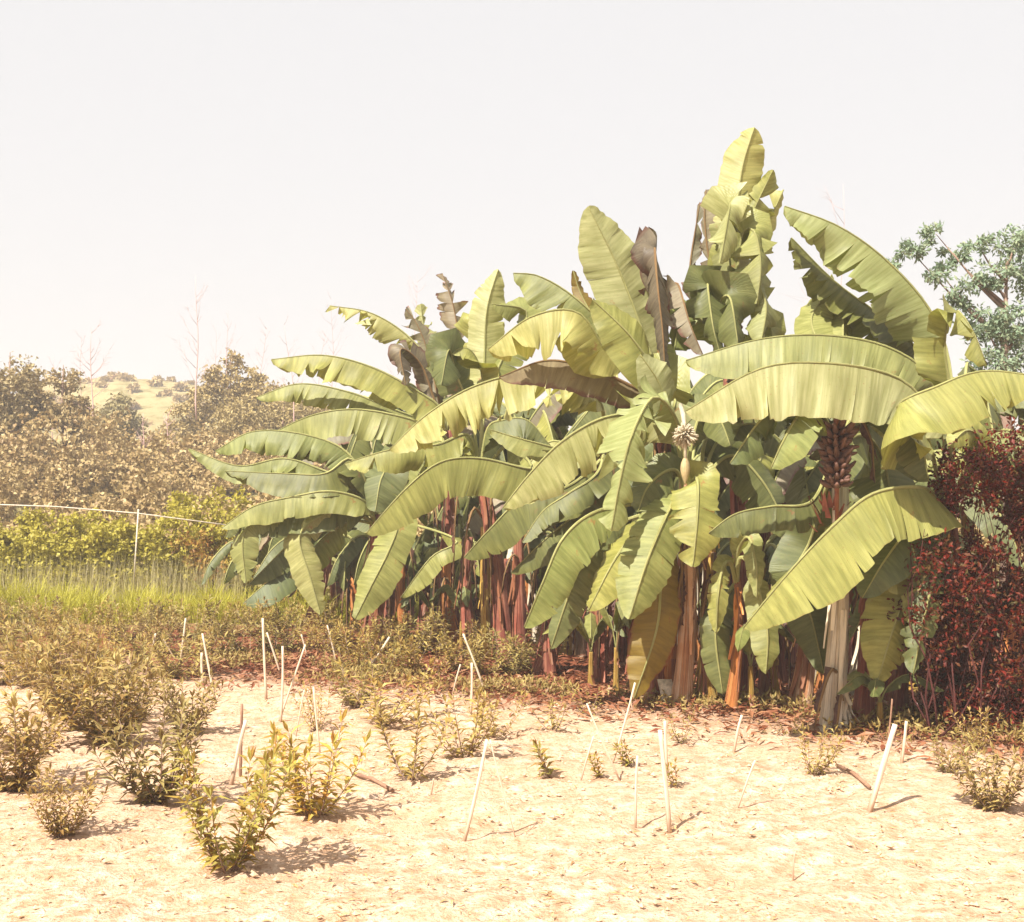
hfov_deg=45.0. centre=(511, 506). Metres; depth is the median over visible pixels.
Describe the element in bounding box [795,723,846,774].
shrub
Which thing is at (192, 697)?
shrub
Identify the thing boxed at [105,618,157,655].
shrub
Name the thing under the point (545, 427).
banana plant
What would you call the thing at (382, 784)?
fallen stick
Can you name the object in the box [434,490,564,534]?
banana plant
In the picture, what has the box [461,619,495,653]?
shrub
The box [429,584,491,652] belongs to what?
banana sucker
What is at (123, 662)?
shrub
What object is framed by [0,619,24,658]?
shrub
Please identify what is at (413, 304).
bare tree
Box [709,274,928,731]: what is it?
banana plant
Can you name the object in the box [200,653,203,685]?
stake
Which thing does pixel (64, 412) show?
loose tree
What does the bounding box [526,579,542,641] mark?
leafless banana plant
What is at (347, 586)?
banana plant
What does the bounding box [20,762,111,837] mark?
shrub
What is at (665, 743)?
stake
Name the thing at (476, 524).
banana plant
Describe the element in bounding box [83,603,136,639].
shrub
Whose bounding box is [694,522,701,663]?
leafless banana plant
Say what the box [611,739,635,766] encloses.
shrub
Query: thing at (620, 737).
stake
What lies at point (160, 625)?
shrub
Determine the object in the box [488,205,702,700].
banana plant
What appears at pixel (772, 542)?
banana plant
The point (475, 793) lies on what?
stake
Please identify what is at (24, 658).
shrub
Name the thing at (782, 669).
leafless banana plant
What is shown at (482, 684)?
stake
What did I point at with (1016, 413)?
banana plant
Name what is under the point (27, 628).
shrub
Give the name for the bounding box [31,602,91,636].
shrub
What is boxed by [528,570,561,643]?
leafless banana plant
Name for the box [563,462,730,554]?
banana plant
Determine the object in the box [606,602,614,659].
leafless banana plant
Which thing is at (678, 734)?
shrub
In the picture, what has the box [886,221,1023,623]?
spreading tree
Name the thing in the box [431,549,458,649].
leafless banana plant
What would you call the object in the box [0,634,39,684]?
shrub
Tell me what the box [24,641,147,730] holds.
shrub
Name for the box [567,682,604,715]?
shrub
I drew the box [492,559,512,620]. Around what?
leafless banana plant
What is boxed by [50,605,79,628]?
shrub
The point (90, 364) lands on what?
bare tree
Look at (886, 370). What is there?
banana plant
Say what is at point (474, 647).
shrub
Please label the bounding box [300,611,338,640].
shrub
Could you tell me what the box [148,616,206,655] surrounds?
shrub
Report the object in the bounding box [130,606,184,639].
shrub
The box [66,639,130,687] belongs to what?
shrub
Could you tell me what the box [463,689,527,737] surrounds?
shrub
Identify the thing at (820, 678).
leafless banana plant
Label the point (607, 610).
leafless banana plant
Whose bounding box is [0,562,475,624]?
grass
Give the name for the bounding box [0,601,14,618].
shrub
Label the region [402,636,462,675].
shrub
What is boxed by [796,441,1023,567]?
banana plant
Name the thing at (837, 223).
bare tree
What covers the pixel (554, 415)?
banana plant
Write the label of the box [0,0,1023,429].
sky
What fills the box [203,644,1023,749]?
weeds
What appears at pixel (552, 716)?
shrub
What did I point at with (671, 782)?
shrub
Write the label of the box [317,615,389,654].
shrub
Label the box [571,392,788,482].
banana plant
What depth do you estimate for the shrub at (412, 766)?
7.01 m
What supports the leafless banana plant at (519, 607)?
on the ground at (770, 841)
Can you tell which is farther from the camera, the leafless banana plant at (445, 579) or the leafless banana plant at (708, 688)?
the leafless banana plant at (445, 579)
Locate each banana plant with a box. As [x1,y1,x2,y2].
[188,430,461,649]
[201,540,264,584]
[234,531,347,602]
[243,530,366,626]
[256,273,472,642]
[257,516,370,613]
[278,596,290,614]
[281,396,479,592]
[286,547,361,626]
[313,470,465,627]
[327,532,423,629]
[340,383,505,519]
[345,269,549,663]
[384,420,480,623]
[389,377,640,674]
[393,548,417,638]
[395,535,474,632]
[400,541,540,613]
[406,520,480,634]
[427,402,583,633]
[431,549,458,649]
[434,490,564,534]
[454,529,479,651]
[462,498,630,538]
[467,527,495,660]
[468,407,568,496]
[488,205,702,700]
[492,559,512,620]
[499,531,532,668]
[503,374,734,705]
[506,538,537,591]
[511,527,575,654]
[520,375,691,635]
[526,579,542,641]
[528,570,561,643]
[530,440,634,644]
[531,568,559,677]
[562,380,752,481]
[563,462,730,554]
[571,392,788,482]
[571,608,586,656]
[582,606,594,660]
[592,610,610,682]
[605,599,626,665]
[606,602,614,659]
[606,605,627,648]
[609,598,636,688]
[617,443,728,489]
[627,453,823,522]
[664,637,676,681]
[669,127,785,690]
[674,563,702,645]
[685,206,1023,714]
[687,374,960,586]
[693,417,785,698]
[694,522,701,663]
[696,551,717,701]
[697,534,781,679]
[697,563,702,639]
[699,532,779,710]
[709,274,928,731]
[714,441,850,650]
[718,455,854,665]
[756,623,791,696]
[764,543,858,685]
[770,622,788,699]
[774,377,1023,509]
[774,420,1022,494]
[778,632,787,681]
[786,638,814,710]
[790,634,816,681]
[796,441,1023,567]
[812,666,859,734]
[813,362,1023,657]
[814,672,823,692]
[848,562,859,697]
[849,559,856,661]
[849,566,874,723]
[881,658,892,700]
[886,618,943,716]
[909,534,998,693]
[937,412,1023,658]
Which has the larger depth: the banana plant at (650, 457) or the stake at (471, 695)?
the banana plant at (650, 457)
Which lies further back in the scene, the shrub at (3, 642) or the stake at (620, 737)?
the shrub at (3, 642)
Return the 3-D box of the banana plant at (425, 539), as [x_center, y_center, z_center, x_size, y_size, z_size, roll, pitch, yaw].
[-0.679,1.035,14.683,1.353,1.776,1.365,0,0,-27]
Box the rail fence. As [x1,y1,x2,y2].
[0,504,225,586]
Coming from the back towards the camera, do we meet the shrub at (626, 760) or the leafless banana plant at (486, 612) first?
the leafless banana plant at (486, 612)
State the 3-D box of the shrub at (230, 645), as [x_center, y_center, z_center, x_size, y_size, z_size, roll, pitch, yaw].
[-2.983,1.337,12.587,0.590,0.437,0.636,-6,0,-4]
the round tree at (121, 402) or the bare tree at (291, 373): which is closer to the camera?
the bare tree at (291, 373)
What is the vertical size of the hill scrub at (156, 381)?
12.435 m
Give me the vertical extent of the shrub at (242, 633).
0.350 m
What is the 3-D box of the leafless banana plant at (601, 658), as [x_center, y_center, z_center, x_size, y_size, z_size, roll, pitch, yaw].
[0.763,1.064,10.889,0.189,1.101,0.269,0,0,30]
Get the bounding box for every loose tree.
[0,351,46,436]
[21,365,101,447]
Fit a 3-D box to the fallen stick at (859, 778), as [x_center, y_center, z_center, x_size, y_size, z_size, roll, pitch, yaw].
[1.940,1.524,7.040,0.020,0.038,0.591,0,0,-2]
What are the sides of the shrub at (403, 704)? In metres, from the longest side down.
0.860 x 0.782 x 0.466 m
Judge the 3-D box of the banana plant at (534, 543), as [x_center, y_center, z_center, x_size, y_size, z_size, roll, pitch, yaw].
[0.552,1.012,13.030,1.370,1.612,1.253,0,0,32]
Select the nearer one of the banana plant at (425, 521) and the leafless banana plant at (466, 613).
the leafless banana plant at (466, 613)
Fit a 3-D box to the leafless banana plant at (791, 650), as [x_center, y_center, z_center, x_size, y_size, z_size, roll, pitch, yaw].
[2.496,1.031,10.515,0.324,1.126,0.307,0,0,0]
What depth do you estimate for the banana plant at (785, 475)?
11.70 m
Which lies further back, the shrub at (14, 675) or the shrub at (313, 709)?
the shrub at (14, 675)
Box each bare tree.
[43,355,66,439]
[71,331,96,417]
[73,319,121,443]
[132,421,157,454]
[158,408,174,459]
[170,276,211,419]
[203,338,222,419]
[210,316,237,397]
[245,319,271,409]
[272,317,303,421]
[305,293,346,384]
[388,267,429,386]
[781,188,870,305]
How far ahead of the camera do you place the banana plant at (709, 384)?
13.45 m
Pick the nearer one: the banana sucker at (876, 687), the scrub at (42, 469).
the banana sucker at (876, 687)
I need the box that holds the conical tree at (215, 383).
[155,349,280,446]
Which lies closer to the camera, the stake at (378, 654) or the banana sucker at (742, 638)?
the banana sucker at (742, 638)
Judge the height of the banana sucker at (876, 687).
0.423 m
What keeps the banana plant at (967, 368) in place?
on the ground at (770, 841)
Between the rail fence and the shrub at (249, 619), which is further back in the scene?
the rail fence
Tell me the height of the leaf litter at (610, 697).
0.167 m
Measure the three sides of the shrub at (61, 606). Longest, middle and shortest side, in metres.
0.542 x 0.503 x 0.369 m
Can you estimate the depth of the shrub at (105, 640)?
11.40 m
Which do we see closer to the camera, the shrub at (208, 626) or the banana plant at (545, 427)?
the shrub at (208, 626)
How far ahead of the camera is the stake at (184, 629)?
12.10 m
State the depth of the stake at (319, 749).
7.64 m
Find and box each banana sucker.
[398,586,459,642]
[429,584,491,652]
[543,612,627,684]
[583,601,631,693]
[698,620,796,708]
[837,670,943,729]
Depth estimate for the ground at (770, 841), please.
5.93 m
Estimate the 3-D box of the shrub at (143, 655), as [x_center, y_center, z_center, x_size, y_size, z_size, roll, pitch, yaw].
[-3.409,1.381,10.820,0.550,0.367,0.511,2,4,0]
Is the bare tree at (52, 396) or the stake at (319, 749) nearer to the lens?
the stake at (319, 749)
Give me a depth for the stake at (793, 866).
5.19 m
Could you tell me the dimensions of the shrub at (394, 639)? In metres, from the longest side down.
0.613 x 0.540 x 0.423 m
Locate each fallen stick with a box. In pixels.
[352,772,394,791]
[835,764,870,788]
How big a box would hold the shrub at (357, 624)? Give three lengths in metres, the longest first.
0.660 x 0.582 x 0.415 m
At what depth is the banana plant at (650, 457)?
14.20 m
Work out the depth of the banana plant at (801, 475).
11.56 m
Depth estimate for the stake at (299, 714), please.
8.17 m
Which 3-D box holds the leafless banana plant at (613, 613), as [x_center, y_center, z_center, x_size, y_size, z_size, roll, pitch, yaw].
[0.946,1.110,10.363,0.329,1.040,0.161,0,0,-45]
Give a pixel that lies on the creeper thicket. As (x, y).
(961, 625)
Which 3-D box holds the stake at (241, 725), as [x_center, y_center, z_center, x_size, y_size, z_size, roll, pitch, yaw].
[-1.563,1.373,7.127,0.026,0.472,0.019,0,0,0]
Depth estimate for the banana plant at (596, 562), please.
9.00 m
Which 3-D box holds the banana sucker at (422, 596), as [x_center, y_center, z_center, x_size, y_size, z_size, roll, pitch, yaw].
[-0.815,1.235,13.826,0.586,0.678,0.780,0,0,32]
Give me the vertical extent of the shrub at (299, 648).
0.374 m
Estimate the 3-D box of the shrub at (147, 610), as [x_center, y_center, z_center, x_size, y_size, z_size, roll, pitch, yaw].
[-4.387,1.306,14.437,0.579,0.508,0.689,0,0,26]
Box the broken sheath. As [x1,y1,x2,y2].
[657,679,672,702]
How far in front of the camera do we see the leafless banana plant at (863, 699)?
8.68 m
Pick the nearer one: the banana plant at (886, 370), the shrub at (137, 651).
the banana plant at (886, 370)
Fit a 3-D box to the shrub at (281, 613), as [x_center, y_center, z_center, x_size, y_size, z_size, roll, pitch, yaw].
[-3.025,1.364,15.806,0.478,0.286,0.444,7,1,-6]
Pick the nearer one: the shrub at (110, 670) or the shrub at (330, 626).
the shrub at (110, 670)
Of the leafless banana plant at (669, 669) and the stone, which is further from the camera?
the leafless banana plant at (669, 669)
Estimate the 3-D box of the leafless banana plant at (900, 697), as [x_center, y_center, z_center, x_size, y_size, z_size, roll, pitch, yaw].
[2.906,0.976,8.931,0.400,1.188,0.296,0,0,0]
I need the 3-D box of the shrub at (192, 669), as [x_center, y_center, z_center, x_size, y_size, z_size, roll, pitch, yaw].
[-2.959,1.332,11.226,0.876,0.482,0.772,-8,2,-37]
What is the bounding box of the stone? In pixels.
[623,840,635,846]
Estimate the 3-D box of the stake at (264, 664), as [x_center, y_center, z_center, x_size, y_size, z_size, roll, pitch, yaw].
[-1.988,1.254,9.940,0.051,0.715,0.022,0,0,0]
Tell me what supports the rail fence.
on the ground at (770, 841)
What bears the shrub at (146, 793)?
on the ground at (770, 841)
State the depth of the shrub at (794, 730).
8.40 m
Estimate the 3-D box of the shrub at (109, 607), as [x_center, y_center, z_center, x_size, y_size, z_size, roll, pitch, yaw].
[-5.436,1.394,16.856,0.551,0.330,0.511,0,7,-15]
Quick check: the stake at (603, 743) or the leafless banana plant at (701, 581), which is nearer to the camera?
the stake at (603, 743)
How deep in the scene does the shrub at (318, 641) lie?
12.76 m
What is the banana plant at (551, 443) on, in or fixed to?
on the ground at (770, 841)
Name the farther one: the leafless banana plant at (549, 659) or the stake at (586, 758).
the leafless banana plant at (549, 659)
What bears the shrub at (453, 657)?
on the ground at (770, 841)
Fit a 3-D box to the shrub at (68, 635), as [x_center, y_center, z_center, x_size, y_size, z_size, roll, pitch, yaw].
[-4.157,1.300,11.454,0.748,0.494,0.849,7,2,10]
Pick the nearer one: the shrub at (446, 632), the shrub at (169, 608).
the shrub at (446, 632)
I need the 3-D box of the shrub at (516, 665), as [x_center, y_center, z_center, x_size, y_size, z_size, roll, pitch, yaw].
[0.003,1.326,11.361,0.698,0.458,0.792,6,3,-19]
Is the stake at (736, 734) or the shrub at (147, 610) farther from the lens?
the shrub at (147, 610)
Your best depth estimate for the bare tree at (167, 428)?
37.99 m
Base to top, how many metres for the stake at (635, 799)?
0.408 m
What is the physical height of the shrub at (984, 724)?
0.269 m
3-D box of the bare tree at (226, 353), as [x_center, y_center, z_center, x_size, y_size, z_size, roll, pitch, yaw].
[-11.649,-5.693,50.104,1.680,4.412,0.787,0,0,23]
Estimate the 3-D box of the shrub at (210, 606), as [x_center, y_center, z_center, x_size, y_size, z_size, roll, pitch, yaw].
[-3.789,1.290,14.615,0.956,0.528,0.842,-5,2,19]
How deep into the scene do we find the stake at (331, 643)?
12.06 m
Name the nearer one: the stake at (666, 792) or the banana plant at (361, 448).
the stake at (666, 792)
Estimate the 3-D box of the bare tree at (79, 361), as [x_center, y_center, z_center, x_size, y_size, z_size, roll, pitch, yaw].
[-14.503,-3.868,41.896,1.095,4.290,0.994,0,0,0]
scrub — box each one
[0,403,1022,605]
[20,371,325,438]
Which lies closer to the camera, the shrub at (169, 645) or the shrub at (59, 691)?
the shrub at (59, 691)
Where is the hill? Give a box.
[14,378,311,439]
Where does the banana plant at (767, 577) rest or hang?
on the ground at (770, 841)
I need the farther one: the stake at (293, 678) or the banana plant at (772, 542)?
the banana plant at (772, 542)
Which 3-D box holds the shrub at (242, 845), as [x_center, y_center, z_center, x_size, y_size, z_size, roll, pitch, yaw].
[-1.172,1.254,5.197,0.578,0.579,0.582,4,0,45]
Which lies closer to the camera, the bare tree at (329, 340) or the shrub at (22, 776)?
the shrub at (22, 776)
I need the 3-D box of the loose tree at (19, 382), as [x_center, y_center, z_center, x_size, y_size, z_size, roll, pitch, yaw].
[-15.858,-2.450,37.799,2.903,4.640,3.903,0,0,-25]
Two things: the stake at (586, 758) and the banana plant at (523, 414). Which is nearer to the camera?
the stake at (586, 758)
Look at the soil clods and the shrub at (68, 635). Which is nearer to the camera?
the soil clods
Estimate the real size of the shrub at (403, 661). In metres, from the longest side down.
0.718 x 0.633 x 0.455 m
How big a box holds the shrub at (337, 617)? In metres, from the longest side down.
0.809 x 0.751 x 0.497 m
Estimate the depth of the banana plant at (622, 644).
12.11 m
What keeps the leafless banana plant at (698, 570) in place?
on the ground at (770, 841)
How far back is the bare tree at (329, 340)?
41.99 m
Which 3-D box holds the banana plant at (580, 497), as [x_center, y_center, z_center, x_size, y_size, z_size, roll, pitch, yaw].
[0.212,0.219,10.811,1.128,2.778,2.421,0,0,43]
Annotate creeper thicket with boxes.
[886,416,1023,739]
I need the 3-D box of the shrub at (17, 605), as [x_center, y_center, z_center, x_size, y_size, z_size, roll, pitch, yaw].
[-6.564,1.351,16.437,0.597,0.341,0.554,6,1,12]
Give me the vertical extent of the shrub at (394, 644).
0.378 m
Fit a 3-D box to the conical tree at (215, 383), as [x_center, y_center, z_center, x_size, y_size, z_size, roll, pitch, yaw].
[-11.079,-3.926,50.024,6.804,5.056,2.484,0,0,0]
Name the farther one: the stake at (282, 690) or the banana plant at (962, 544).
the banana plant at (962, 544)
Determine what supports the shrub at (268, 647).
on the ground at (770, 841)
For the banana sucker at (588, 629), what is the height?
0.678 m
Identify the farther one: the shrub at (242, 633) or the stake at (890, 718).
the shrub at (242, 633)
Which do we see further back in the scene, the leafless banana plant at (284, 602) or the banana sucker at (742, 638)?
the leafless banana plant at (284, 602)
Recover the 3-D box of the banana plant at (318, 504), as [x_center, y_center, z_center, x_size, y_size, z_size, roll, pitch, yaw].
[-1.933,0.391,13.142,2.962,2.431,0.883,0,0,-6]
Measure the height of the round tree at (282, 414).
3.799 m
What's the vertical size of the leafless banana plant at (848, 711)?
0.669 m
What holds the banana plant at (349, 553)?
on the ground at (770, 841)
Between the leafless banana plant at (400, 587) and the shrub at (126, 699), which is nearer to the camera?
the shrub at (126, 699)
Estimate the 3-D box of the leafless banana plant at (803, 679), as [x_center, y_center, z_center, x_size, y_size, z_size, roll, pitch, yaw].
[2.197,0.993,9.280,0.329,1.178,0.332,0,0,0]
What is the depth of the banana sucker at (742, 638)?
9.24 m
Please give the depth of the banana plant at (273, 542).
17.08 m
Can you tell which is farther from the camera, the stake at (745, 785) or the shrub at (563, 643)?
the shrub at (563, 643)
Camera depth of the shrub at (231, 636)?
12.93 m
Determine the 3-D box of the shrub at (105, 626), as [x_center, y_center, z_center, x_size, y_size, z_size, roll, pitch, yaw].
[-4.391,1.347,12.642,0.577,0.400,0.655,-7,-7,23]
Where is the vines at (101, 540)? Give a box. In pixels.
[0,477,259,598]
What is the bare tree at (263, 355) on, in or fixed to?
on the ground at (770, 841)
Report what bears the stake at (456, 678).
on the ground at (770, 841)
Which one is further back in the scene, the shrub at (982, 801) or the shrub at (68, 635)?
the shrub at (68, 635)
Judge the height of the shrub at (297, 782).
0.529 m
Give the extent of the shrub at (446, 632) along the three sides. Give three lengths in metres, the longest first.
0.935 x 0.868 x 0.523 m
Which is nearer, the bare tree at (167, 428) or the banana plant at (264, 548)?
the banana plant at (264, 548)
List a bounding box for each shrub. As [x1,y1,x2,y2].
[0,594,40,637]
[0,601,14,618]
[0,610,78,672]
[0,611,54,656]
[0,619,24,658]
[0,633,11,654]
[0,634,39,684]
[0,635,20,669]
[0,637,56,685]
[0,656,101,749]
[0,688,62,791]
[1,594,36,620]
[3,626,115,713]
[6,594,64,636]
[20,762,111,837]
[23,601,62,625]
[23,618,102,673]
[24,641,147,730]
[28,642,109,685]
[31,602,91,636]
[32,650,161,746]
[35,617,81,650]
[42,594,118,640]
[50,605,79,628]
[50,618,108,654]
[63,627,130,674]
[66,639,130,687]
[69,613,140,656]
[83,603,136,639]
[83,689,213,806]
[91,644,152,684]
[94,600,129,617]
[94,656,169,721]
[100,596,164,637]
[102,633,153,670]
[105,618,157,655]
[115,627,201,674]
[123,601,147,623]
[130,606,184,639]
[133,613,192,651]
[135,624,227,679]
[146,604,171,625]
[148,594,225,637]
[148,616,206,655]
[149,663,228,734]
[150,596,190,621]
[162,729,306,874]
[165,615,228,654]
[192,600,243,635]
[192,615,248,655]
[211,614,285,652]
[215,609,262,636]
[228,601,258,623]
[232,602,308,653]
[238,597,301,635]
[255,595,319,638]
[261,605,292,623]
[261,707,375,820]
[276,617,322,651]
[290,677,333,730]
[293,598,337,625]
[293,614,356,653]
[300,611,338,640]
[310,599,361,639]
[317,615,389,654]
[320,646,402,707]
[323,616,385,670]
[334,650,439,725]
[347,607,388,632]
[357,614,409,654]
[357,633,413,671]
[364,695,454,781]
[365,602,441,655]
[372,626,435,673]
[383,604,415,637]
[390,603,458,653]
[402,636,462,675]
[416,610,494,656]
[419,687,506,758]
[429,624,499,672]
[456,631,523,675]
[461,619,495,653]
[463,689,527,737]
[474,609,541,645]
[481,622,543,674]
[500,631,568,667]
[527,694,568,729]
[527,738,558,777]
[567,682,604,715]
[583,750,607,777]
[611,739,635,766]
[661,713,694,742]
[666,758,681,785]
[765,706,812,735]
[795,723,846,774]
[922,726,984,772]
[939,740,1023,811]
[947,706,1002,749]
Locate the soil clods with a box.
[0,687,1023,921]
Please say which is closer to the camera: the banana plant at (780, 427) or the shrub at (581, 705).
the shrub at (581, 705)
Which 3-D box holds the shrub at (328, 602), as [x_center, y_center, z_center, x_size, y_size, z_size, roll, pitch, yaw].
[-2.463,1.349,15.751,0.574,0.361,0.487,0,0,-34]
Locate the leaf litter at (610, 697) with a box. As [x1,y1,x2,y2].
[148,622,1023,767]
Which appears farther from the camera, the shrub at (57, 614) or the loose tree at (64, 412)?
the loose tree at (64, 412)
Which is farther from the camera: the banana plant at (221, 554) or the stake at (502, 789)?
the banana plant at (221, 554)
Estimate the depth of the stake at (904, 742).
7.46 m
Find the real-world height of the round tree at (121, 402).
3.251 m
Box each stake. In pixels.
[179,618,186,662]
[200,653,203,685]
[202,633,216,703]
[229,720,247,784]
[239,704,242,776]
[262,618,267,699]
[266,632,280,673]
[278,644,305,720]
[279,646,283,721]
[295,690,304,736]
[313,687,320,751]
[327,625,335,658]
[368,637,389,667]
[430,778,433,794]
[452,664,460,693]
[462,634,483,686]
[463,739,487,840]
[470,663,472,713]
[489,739,515,836]
[580,736,594,780]
[586,703,620,780]
[612,682,635,762]
[634,755,638,827]
[658,729,671,832]
[664,720,667,773]
[732,715,742,752]
[737,760,755,807]
[792,851,795,880]
[867,724,897,811]
[887,699,892,740]
[900,721,907,762]
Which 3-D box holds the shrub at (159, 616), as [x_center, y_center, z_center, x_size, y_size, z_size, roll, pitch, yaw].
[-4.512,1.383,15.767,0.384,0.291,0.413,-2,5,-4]
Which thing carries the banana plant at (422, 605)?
on the ground at (770, 841)
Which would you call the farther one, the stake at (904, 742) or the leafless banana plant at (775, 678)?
the leafless banana plant at (775, 678)
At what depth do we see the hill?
109.00 m
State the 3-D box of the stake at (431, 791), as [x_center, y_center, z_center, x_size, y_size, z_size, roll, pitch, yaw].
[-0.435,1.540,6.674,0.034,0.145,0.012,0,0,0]
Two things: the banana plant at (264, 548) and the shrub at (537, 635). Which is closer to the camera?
the shrub at (537, 635)
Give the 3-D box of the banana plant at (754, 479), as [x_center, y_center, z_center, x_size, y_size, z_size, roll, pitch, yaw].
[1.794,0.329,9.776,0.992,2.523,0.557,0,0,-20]
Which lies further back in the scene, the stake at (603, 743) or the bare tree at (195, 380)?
the bare tree at (195, 380)
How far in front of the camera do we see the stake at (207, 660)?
9.83 m
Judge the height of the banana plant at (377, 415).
4.290 m
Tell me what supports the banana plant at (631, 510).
on the ground at (770, 841)
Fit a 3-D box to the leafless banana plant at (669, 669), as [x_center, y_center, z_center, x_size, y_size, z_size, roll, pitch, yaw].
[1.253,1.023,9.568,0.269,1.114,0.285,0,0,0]
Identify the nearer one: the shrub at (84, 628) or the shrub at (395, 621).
the shrub at (84, 628)
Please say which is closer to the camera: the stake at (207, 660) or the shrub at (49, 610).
the stake at (207, 660)
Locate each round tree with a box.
[94,391,148,442]
[208,380,328,440]
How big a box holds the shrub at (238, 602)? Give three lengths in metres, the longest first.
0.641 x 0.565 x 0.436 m
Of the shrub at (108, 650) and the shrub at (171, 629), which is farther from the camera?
the shrub at (171, 629)
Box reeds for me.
[0,551,247,606]
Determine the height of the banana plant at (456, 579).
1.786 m
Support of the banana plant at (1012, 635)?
on the ground at (770, 841)
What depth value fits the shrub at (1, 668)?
11.82 m
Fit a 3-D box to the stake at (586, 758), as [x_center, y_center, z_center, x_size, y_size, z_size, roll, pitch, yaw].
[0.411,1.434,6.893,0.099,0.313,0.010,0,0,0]
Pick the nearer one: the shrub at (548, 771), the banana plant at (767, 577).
the shrub at (548, 771)
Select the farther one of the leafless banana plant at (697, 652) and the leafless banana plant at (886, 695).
the leafless banana plant at (697, 652)
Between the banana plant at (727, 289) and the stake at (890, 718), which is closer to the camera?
the stake at (890, 718)
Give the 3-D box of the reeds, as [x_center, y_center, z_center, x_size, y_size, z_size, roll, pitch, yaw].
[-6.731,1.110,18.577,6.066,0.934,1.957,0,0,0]
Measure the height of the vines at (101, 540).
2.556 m
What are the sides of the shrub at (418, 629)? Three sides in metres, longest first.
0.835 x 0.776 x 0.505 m
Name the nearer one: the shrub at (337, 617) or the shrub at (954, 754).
the shrub at (954, 754)
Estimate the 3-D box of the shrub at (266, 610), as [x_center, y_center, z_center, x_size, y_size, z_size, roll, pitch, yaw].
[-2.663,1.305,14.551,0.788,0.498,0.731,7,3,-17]
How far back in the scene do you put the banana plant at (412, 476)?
15.53 m
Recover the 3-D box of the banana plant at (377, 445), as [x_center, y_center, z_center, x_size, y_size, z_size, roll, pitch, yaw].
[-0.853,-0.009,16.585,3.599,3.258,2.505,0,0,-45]
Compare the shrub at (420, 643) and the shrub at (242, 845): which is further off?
the shrub at (420, 643)
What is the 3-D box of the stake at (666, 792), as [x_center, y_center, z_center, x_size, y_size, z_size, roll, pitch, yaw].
[0.732,1.333,5.902,0.072,0.537,0.023,0,0,0]
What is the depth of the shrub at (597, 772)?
6.98 m
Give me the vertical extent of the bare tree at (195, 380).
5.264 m
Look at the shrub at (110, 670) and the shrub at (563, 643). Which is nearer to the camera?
the shrub at (110, 670)
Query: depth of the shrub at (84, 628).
12.48 m
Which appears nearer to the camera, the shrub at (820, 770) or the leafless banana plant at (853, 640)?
the shrub at (820, 770)
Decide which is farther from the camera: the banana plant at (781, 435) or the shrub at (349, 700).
the banana plant at (781, 435)
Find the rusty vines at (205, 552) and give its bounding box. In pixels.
[156,521,233,598]
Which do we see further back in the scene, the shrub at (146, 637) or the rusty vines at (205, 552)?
the rusty vines at (205, 552)
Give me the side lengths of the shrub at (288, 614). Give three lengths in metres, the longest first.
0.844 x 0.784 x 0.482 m
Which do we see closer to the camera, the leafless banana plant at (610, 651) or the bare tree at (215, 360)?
the leafless banana plant at (610, 651)
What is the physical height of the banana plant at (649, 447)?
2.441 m
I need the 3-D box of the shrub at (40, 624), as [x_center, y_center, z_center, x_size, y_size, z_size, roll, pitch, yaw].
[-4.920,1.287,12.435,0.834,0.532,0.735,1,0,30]
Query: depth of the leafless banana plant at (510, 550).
13.56 m
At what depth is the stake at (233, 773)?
6.88 m
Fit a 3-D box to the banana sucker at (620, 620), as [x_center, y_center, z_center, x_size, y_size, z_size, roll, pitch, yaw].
[0.915,1.173,10.165,0.776,0.864,0.591,0,0,-27]
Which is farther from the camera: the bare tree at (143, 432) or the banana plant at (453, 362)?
the bare tree at (143, 432)
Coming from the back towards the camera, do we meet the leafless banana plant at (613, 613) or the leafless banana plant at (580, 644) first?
the leafless banana plant at (580, 644)
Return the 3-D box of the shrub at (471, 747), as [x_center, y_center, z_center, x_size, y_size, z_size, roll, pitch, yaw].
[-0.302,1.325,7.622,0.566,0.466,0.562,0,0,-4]
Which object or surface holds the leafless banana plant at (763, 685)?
on the ground at (770, 841)
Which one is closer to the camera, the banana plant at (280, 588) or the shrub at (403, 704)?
the shrub at (403, 704)
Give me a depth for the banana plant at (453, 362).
12.02 m
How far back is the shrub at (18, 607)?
14.69 m
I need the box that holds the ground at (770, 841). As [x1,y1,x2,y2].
[0,439,1023,921]
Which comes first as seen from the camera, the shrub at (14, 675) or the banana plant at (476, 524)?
the shrub at (14, 675)
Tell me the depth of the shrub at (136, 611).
16.45 m
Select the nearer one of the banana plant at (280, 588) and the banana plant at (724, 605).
the banana plant at (724, 605)
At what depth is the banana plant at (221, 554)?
17.84 m
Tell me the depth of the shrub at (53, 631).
12.90 m
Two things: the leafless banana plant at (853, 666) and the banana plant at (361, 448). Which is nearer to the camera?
the leafless banana plant at (853, 666)
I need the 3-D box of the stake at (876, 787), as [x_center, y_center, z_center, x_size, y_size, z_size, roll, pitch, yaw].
[1.877,1.360,6.295,0.175,0.511,0.029,0,0,0]
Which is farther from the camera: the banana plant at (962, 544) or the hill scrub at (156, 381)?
the hill scrub at (156, 381)
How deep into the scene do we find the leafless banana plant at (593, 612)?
12.41 m
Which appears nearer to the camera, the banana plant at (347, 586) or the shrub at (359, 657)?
the shrub at (359, 657)
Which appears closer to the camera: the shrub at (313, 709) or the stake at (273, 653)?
the shrub at (313, 709)
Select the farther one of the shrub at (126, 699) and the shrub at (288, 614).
the shrub at (288, 614)
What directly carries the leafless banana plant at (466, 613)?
on the ground at (770, 841)

